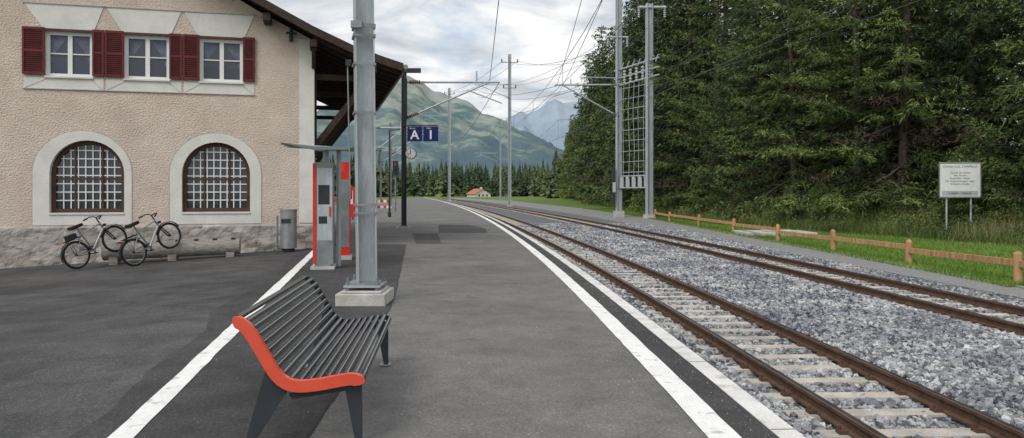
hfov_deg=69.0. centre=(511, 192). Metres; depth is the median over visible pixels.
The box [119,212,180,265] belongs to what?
bicycle
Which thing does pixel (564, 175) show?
larch tree
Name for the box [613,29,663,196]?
spruce tree
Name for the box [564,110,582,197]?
larch tree
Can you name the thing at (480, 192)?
farm house
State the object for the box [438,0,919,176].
overhead wires
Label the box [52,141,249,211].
arched windows
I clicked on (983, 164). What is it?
young spruce tree
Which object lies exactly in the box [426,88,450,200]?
catenary mast
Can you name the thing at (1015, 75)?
larch tree
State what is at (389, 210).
platform lamp
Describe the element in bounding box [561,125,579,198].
spruce tree
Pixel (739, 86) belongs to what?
spruce tree
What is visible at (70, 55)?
windows
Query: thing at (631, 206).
undergrowth bushes
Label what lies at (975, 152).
young spruce tree
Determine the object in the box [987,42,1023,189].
spruce tree
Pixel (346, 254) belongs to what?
ticket machine
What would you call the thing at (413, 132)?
platform information mast
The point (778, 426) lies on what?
platform kerb
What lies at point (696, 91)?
spruce tree
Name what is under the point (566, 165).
larch tree
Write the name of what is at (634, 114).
spruce tree
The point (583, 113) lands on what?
spruce tree
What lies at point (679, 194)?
larch tree
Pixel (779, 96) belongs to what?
larch tree
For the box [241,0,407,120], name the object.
roof
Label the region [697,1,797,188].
spruce tree
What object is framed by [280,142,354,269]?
ticket machine
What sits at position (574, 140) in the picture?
spruce tree
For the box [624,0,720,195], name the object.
spruce tree
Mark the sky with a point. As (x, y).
(449, 40)
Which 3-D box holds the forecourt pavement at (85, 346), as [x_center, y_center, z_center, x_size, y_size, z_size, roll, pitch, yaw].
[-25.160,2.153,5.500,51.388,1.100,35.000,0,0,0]
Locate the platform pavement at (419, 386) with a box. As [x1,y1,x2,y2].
[309,197,776,437]
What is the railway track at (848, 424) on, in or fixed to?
on the gravel ground at (1000, 291)
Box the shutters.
[22,26,254,81]
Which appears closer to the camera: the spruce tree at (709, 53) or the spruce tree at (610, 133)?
the spruce tree at (709, 53)
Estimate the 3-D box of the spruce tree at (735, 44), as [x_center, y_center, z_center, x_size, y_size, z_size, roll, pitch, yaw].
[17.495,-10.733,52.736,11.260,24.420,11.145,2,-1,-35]
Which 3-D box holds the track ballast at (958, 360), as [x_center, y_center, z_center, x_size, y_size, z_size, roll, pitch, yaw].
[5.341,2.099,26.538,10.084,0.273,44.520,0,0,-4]
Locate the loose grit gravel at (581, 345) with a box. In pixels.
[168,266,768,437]
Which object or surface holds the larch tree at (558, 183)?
on the ground at (572, 202)
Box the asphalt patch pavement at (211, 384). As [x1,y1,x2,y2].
[133,225,487,437]
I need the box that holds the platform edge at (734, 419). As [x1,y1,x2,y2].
[424,197,778,437]
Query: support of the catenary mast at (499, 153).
on the gravel ground at (1000, 291)
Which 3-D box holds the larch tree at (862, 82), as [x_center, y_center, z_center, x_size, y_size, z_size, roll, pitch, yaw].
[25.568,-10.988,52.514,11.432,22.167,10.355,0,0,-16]
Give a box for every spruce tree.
[559,131,572,192]
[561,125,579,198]
[564,53,596,196]
[566,51,605,187]
[566,105,588,197]
[569,53,605,197]
[571,24,612,194]
[572,76,598,194]
[576,26,623,192]
[588,0,655,201]
[589,15,638,202]
[591,0,650,195]
[600,0,677,198]
[605,0,683,199]
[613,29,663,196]
[622,0,718,194]
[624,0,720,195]
[631,0,725,204]
[653,4,738,189]
[657,0,761,187]
[669,1,740,164]
[678,0,827,209]
[686,0,867,211]
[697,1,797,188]
[760,3,847,177]
[790,0,952,193]
[803,182,835,223]
[828,0,1022,190]
[866,0,1023,207]
[880,0,1023,190]
[928,126,1023,228]
[962,0,1023,207]
[962,135,1004,204]
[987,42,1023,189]
[1012,209,1023,222]
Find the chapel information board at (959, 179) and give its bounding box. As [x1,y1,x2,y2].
[939,162,980,229]
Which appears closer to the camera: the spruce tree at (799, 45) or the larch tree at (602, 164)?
the spruce tree at (799, 45)
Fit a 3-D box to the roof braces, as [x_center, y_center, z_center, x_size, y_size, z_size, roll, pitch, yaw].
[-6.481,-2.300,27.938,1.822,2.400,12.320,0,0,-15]
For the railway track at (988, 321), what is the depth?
16.83 m
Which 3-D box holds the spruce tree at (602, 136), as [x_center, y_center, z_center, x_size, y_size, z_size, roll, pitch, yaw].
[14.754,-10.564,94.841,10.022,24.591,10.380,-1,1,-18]
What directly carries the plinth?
on the forecourt pavement at (85, 346)
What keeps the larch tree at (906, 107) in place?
on the ground at (572, 202)
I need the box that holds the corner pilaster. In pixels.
[299,39,313,222]
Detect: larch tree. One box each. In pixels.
[552,132,568,197]
[554,114,576,195]
[556,123,577,197]
[556,125,576,198]
[557,137,575,198]
[558,98,585,197]
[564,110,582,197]
[572,71,605,199]
[573,42,614,201]
[580,35,624,200]
[583,65,608,191]
[593,90,624,195]
[626,0,754,207]
[676,0,786,208]
[685,0,817,203]
[711,0,895,217]
[736,0,976,213]
[748,5,844,175]
[759,0,893,189]
[771,0,1023,214]
[798,0,935,174]
[868,0,1019,160]
[921,0,1023,211]
[978,4,1023,177]
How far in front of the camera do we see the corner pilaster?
21.43 m
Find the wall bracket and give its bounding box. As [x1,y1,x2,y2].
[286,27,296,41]
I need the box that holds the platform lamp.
[388,129,400,216]
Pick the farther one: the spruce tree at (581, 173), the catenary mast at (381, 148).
the spruce tree at (581, 173)
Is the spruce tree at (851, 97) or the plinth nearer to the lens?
the plinth
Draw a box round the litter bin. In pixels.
[276,209,296,250]
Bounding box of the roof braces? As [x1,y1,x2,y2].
[314,72,375,161]
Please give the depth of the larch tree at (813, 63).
55.63 m
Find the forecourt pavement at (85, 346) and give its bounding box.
[0,249,312,437]
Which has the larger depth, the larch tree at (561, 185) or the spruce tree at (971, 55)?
the larch tree at (561, 185)
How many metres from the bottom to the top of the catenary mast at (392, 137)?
8.200 m
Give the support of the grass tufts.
on the ground at (572, 202)
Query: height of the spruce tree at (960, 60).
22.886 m
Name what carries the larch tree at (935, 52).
on the ground at (572, 202)
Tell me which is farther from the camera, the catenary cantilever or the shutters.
the catenary cantilever
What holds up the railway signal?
on the platform pavement at (419, 386)
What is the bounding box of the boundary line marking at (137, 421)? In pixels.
[107,250,312,437]
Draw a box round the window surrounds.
[22,1,261,225]
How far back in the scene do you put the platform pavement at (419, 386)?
7.16 m
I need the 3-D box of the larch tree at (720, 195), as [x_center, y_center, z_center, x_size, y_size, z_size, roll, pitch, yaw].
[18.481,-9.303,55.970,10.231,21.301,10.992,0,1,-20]
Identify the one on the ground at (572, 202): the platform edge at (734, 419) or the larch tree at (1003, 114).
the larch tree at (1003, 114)
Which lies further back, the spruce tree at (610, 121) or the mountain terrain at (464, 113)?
the mountain terrain at (464, 113)
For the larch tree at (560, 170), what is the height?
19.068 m
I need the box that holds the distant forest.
[320,147,565,197]
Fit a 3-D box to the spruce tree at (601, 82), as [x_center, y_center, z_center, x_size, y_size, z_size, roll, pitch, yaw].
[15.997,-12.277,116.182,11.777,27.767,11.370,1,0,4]
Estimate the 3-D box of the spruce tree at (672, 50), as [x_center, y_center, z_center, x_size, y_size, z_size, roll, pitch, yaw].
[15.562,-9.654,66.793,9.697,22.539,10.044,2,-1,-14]
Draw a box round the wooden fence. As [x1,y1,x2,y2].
[654,209,1023,281]
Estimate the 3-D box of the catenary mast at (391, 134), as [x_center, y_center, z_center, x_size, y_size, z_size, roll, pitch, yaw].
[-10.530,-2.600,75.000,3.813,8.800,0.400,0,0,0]
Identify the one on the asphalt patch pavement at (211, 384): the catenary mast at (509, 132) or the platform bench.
the platform bench
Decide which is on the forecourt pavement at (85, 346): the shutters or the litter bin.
the litter bin
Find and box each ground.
[335,183,1023,288]
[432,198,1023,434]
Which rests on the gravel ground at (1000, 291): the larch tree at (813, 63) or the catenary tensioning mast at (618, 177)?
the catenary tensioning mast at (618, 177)
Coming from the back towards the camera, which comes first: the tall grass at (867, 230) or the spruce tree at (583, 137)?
the spruce tree at (583, 137)
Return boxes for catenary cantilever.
[407,71,501,118]
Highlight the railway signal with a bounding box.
[393,161,397,210]
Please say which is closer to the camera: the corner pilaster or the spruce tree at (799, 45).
the corner pilaster
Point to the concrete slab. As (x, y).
(762, 232)
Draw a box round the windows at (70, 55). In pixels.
[47,32,242,82]
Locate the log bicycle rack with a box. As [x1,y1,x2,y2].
[101,237,240,264]
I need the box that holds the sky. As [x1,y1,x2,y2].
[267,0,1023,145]
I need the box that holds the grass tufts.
[583,208,1023,286]
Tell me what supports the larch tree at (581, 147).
on the ground at (572, 202)
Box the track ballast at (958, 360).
[507,223,1023,437]
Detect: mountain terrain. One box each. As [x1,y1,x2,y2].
[317,76,563,192]
[504,99,579,150]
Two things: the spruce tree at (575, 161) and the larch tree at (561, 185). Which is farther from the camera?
the larch tree at (561, 185)
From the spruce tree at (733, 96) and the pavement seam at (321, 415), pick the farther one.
the spruce tree at (733, 96)
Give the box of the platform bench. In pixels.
[232,275,391,437]
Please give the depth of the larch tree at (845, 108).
41.38 m
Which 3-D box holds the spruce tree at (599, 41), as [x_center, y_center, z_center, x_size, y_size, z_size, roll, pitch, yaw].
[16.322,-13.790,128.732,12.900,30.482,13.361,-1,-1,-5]
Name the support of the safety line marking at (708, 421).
on the platform pavement at (419, 386)
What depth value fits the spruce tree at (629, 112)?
84.01 m
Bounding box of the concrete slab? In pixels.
[734,229,817,235]
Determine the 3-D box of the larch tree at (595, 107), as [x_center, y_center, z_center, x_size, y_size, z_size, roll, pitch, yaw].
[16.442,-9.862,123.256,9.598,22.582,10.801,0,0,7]
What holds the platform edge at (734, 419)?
on the platform pavement at (419, 386)
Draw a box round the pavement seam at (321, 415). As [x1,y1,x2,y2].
[306,227,554,437]
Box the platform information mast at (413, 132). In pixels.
[396,68,437,227]
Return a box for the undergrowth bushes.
[581,173,1023,243]
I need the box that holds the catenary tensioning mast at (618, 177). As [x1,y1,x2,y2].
[553,0,665,218]
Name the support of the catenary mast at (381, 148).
on the platform pavement at (419, 386)
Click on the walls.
(150, 133)
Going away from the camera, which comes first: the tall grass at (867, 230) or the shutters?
the shutters
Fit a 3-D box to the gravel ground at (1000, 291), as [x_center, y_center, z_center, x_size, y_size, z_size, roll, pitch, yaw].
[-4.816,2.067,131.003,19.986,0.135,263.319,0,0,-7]
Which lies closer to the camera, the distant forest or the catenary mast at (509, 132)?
the catenary mast at (509, 132)
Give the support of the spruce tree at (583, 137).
on the ground at (572, 202)
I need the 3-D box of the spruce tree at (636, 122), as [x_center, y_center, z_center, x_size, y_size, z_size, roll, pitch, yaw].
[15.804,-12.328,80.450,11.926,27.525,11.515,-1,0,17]
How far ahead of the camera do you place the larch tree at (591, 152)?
111.99 m
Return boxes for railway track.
[431,198,1023,437]
[439,198,1023,336]
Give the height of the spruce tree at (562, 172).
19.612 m
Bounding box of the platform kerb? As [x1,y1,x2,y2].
[425,197,805,437]
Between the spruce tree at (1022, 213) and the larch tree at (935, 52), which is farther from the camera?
the larch tree at (935, 52)
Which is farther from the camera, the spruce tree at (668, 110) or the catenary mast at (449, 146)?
the catenary mast at (449, 146)
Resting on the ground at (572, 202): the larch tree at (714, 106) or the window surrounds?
the larch tree at (714, 106)
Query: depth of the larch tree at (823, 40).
51.92 m
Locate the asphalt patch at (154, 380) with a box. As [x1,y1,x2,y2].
[68,251,310,437]
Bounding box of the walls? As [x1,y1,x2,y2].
[0,0,315,225]
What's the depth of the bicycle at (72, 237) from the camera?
18.19 m
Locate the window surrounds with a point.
(86, 17)
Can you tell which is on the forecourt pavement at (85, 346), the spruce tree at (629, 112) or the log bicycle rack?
the log bicycle rack
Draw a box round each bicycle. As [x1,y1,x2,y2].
[60,215,126,268]
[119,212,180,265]
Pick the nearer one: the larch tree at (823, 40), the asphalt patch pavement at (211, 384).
the asphalt patch pavement at (211, 384)
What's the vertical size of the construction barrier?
1.050 m
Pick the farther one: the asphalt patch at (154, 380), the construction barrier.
the construction barrier
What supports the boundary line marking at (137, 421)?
on the forecourt pavement at (85, 346)
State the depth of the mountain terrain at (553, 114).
5658.15 m
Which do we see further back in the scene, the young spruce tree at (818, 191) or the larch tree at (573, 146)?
the larch tree at (573, 146)
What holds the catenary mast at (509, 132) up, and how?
on the gravel ground at (1000, 291)
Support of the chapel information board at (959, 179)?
on the ground at (572, 202)
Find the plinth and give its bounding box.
[0,223,312,268]
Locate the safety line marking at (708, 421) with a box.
[429,198,741,437]
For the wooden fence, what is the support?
on the ground at (572, 202)
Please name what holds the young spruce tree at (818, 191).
on the ground at (572, 202)
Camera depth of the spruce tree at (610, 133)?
91.17 m
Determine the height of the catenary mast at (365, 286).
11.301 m
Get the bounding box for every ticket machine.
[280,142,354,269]
[341,162,351,259]
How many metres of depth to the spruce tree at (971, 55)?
35.77 m
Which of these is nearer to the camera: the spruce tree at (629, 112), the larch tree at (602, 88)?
the spruce tree at (629, 112)
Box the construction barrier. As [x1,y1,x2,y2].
[376,200,387,207]
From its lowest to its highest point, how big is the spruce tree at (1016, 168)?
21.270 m
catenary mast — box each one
[335,0,393,305]
[376,121,400,150]
[379,140,407,203]
[389,123,425,207]
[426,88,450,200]
[474,54,517,205]
[474,130,501,201]
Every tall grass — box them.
[641,195,1023,245]
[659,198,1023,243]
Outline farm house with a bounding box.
[466,187,490,196]

